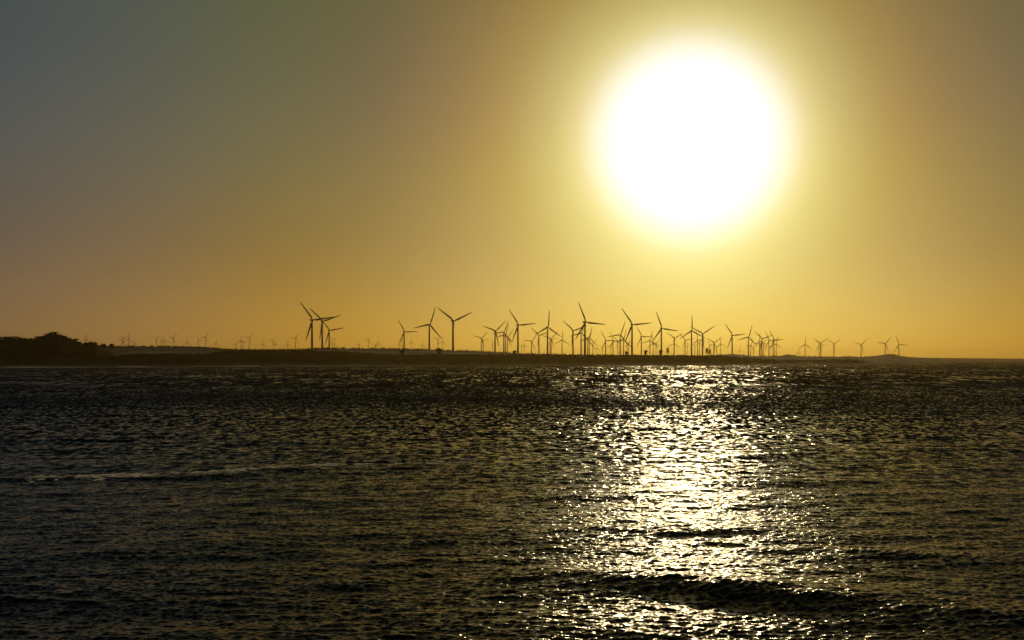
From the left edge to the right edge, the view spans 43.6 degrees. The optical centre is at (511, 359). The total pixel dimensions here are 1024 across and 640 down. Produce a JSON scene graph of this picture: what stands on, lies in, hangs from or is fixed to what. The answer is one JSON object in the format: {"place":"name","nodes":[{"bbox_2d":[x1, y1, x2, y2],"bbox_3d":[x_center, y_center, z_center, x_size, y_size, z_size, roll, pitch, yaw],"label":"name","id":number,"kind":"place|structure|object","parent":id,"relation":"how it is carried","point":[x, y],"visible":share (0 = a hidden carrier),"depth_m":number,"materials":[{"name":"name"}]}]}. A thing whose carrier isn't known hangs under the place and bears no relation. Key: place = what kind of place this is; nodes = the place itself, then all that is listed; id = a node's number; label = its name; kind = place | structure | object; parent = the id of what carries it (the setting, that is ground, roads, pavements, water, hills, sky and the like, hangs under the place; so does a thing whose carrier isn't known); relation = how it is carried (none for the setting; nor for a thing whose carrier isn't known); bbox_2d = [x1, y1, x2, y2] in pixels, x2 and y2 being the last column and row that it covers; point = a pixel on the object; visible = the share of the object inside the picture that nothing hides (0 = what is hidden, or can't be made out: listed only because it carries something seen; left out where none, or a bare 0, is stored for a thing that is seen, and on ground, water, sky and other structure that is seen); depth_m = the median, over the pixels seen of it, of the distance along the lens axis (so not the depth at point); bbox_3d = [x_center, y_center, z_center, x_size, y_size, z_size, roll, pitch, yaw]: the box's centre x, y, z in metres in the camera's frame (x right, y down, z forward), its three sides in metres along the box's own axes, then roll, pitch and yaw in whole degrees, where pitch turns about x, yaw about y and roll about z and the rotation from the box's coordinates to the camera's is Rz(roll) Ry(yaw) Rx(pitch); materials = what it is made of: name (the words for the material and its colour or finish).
{"place":"outdoors","nodes":[
{"label":"outdoors","id":0,"kind":"place"},
{"bbox_2d":[0,336,121,356],"bbox_3d":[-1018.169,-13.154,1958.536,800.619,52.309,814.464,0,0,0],"label":"hill","id":1,"kind":"structure","parent":0,"point":[105,352],"depth_m":2031.58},
{"bbox_2d":[0,333,97,355],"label":"woods","id":2,"kind":"object","parent":1,"relation":"on","point":[64,338],"visible":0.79,"depth_m":2039.21,"materials":[{"name":"black plant"}]},
{"bbox_2d":[0,362,1023,639],"bbox_3d":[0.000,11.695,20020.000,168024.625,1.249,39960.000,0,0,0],"label":"sea","id":3,"kind":"structure","parent":0,"point":[744,502],"depth_m":106.56,"materials":[{"name":"black liquid"}]},
{"bbox_2d":[28,457,509,482],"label":"whitecap foam","id":4,"kind":"object","parent":3,"relation":"on","point":[205,472],"visible":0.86,"depth_m":132.59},
{"bbox_2d":[0,364,899,367],"bbox_3d":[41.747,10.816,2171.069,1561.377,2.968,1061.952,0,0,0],"label":"surf foam","id":5,"kind":"object","parent":3,"relation":"on","point":[322,366],"visible":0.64,"depth_m":2014.30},
{"bbox_2d":[0,346,1023,366],"bbox_3d":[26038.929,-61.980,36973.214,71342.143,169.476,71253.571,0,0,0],"label":"coast land","id":6,"kind":"structure","parent":0,"point":[267,359],"depth_m":2417.07,"materials":[{"name":"black soil"}]},
{"bbox_2d":[300,302,331,348],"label":"wind turbine","id":7,"kind":"object","parent":6,"relation":"on","point":[311,324],"visible":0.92,"depth_m":3163.03,"materials":[{"name":"paint"}]},
{"bbox_2d":[310,309,339,346],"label":"wind turbine","id":8,"kind":"object","parent":6,"relation":"on","point":[321,330],"visible":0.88,"depth_m":3695.24,"materials":[{"name":"paint"}]},
{"bbox_2d":[323,322,341,346],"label":"wind turbine","id":9,"kind":"object","parent":6,"relation":"on","point":[329,334],"visible":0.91,"depth_m":4703.82,"materials":[{"name":"paint"}]},
{"bbox_2d":[398,320,417,347],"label":"wind turbine","id":10,"kind":"object","parent":6,"relation":"on","point":[404,335],"visible":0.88,"depth_m":5114.20,"materials":[{"name":"paint"}]},
{"bbox_2d":[415,307,441,348],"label":"wind turbine","id":11,"kind":"object","parent":6,"relation":"on","point":[429,330],"visible":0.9,"depth_m":3824.12,"materials":[{"name":"paint"}]},
{"bbox_2d":[0,350,864,361],"bbox_3d":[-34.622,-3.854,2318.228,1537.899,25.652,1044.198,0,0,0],"label":"scrub","id":12,"kind":"object","parent":6,"relation":"on","point":[162,354],"visible":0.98,"depth_m":2246.98,"materials":[{"name":"plant"}]},
{"bbox_2d":[438,308,471,350],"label":"wind turbine","id":13,"kind":"object","parent":6,"relation":"on","point":[452,321],"visible":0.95,"depth_m":3217.54,"materials":[{"name":"paint"}]},
{"bbox_2d":[484,323,503,351],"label":"wind turbine","id":14,"kind":"object","parent":6,"relation":"on","point":[495,334],"visible":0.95,"depth_m":4557.75,"materials":[{"name":"paint"}]},
{"bbox_2d":[493,321,510,351],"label":"wind turbine","id":15,"kind":"object","parent":6,"relation":"on","point":[503,336],"visible":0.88,"depth_m":5675.16,"materials":[{"name":"paint"}]},
{"bbox_2d":[498,324,510,351],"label":"wind turbine","id":16,"kind":"object","parent":6,"relation":"on","point":[505,338],"visible":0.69,"depth_m":6283.47,"materials":[{"name":"paint"}]},
{"bbox_2d":[509,310,535,352],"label":"wind turbine","id":17,"kind":"object","parent":6,"relation":"on","point":[517,328],"visible":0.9,"depth_m":3790.94,"materials":[{"name":"paint"}]},
{"bbox_2d":[534,330,549,352],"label":"wind turbine","id":18,"kind":"object","parent":6,"relation":"on","point":[538,341],"visible":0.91,"depth_m":6026.06,"materials":[{"name":"paint"}]},
{"bbox_2d":[535,310,559,353],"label":"wind turbine","id":19,"kind":"object","parent":6,"relation":"on","point":[547,327],"visible":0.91,"depth_m":4148.21,"materials":[{"name":"paint"}]},
{"bbox_2d":[544,334,555,353],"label":"wind turbine","id":20,"kind":"object","parent":6,"relation":"on","point":[551,342],"visible":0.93,"depth_m":6982.28,"materials":[{"name":"paint"}]},
{"bbox_2d":[99,345,1019,358],"bbox_3d":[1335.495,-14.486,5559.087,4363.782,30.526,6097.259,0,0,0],"label":"treeline scrub","id":21,"kind":"object","parent":6,"relation":"on","point":[370,348],"visible":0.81,"depth_m":2677.95,"materials":[{"name":"black plant"}]},
{"bbox_2d":[563,321,586,354],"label":"wind turbine","id":22,"kind":"object","parent":6,"relation":"on","point":[572,342],"visible":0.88,"depth_m":4581.26,"materials":[{"name":"paint"}]},
{"bbox_2d":[570,327,589,354],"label":"wind turbine","id":23,"kind":"object","parent":6,"relation":"on","point":[581,333],"visible":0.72,"depth_m":4886.99,"materials":[{"name":"paint"}]},
{"bbox_2d":[580,329,594,354],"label":"wind turbine","id":24,"kind":"object","parent":6,"relation":"on","point":[589,342],"visible":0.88,"depth_m":6109.48,"materials":[{"name":"paint"}]},
{"bbox_2d":[575,302,604,353],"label":"wind turbine","id":25,"kind":"object","parent":6,"relation":"on","point":[584,324],"visible":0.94,"depth_m":3256.90,"materials":[{"name":"paint"}]},
{"bbox_2d":[601,332,615,353],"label":"wind turbine","id":26,"kind":"object","parent":6,"relation":"on","point":[605,342],"visible":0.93,"depth_m":6283.23,"materials":[{"name":"paint"}]},
{"bbox_2d":[609,323,628,354],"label":"wind turbine","id":27,"kind":"object","parent":6,"relation":"on","point":[620,340],"visible":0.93,"depth_m":5054.96,"materials":[{"name":"paint"}]},
{"bbox_2d":[622,309,648,354],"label":"wind turbine","id":28,"kind":"object","parent":6,"relation":"on","point":[631,328],"visible":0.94,"depth_m":3604.26,"materials":[{"name":"paint"}]},
{"bbox_2d":[637,327,651,354],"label":"wind turbine","id":29,"kind":"object","parent":6,"relation":"on","point":[641,336],"visible":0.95,"depth_m":6024.80,"materials":[{"name":"paint"}]},
{"bbox_2d":[652,312,676,349],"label":"wind turbine","id":30,"kind":"object","parent":6,"relation":"on","point":[661,328],"visible":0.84,"depth_m":3994.36,"materials":[{"name":"paint"}]},
{"bbox_2d":[666,332,682,354],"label":"wind turbine","id":31,"kind":"object","parent":6,"relation":"on","point":[674,341],"visible":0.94,"depth_m":6464.71,"materials":[{"name":"paint"}]},
{"bbox_2d":[680,321,704,354],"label":"wind turbine","id":32,"kind":"object","parent":6,"relation":"on","point":[691,336],"visible":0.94,"depth_m":4533.49,"materials":[{"name":"paint"}]},
{"bbox_2d":[691,326,713,354],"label":"wind turbine","id":33,"kind":"object","parent":6,"relation":"on","point":[702,337],"visible":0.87,"depth_m":4829.94,"materials":[{"name":"paint"}]},
{"bbox_2d":[707,337,721,354],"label":"wind turbine","id":34,"kind":"object","parent":6,"relation":"on","point":[714,344],"visible":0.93,"depth_m":7211.48,"materials":[{"name":"paint"}]},
{"bbox_2d":[725,324,743,353],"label":"wind turbine","id":35,"kind":"object","parent":6,"relation":"on","point":[732,335],"visible":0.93,"depth_m":5025.98,"materials":[{"name":"paint"}]},
{"bbox_2d":[739,326,756,354],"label":"wind turbine","id":36,"kind":"object","parent":6,"relation":"on","point":[748,340],"visible":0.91,"depth_m":5496.87,"materials":[{"name":"paint"}]},
{"bbox_2d":[754,331,771,355],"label":"wind turbine","id":37,"kind":"object","parent":6,"relation":"on","point":[761,342],"visible":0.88,"depth_m":6282.87,"materials":[{"name":"paint"}]},
{"bbox_2d":[769,330,783,354],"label":"wind turbine","id":38,"kind":"object","parent":6,"relation":"on","point":[773,343],"visible":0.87,"depth_m":6469.33,"materials":[{"name":"paint"}]},
{"bbox_2d":[0,0,1023,358],"label":"sky","id":39,"kind":"structure","parent":0,"point":[850,172],"materials":[{"name":"orange"}]}
]}

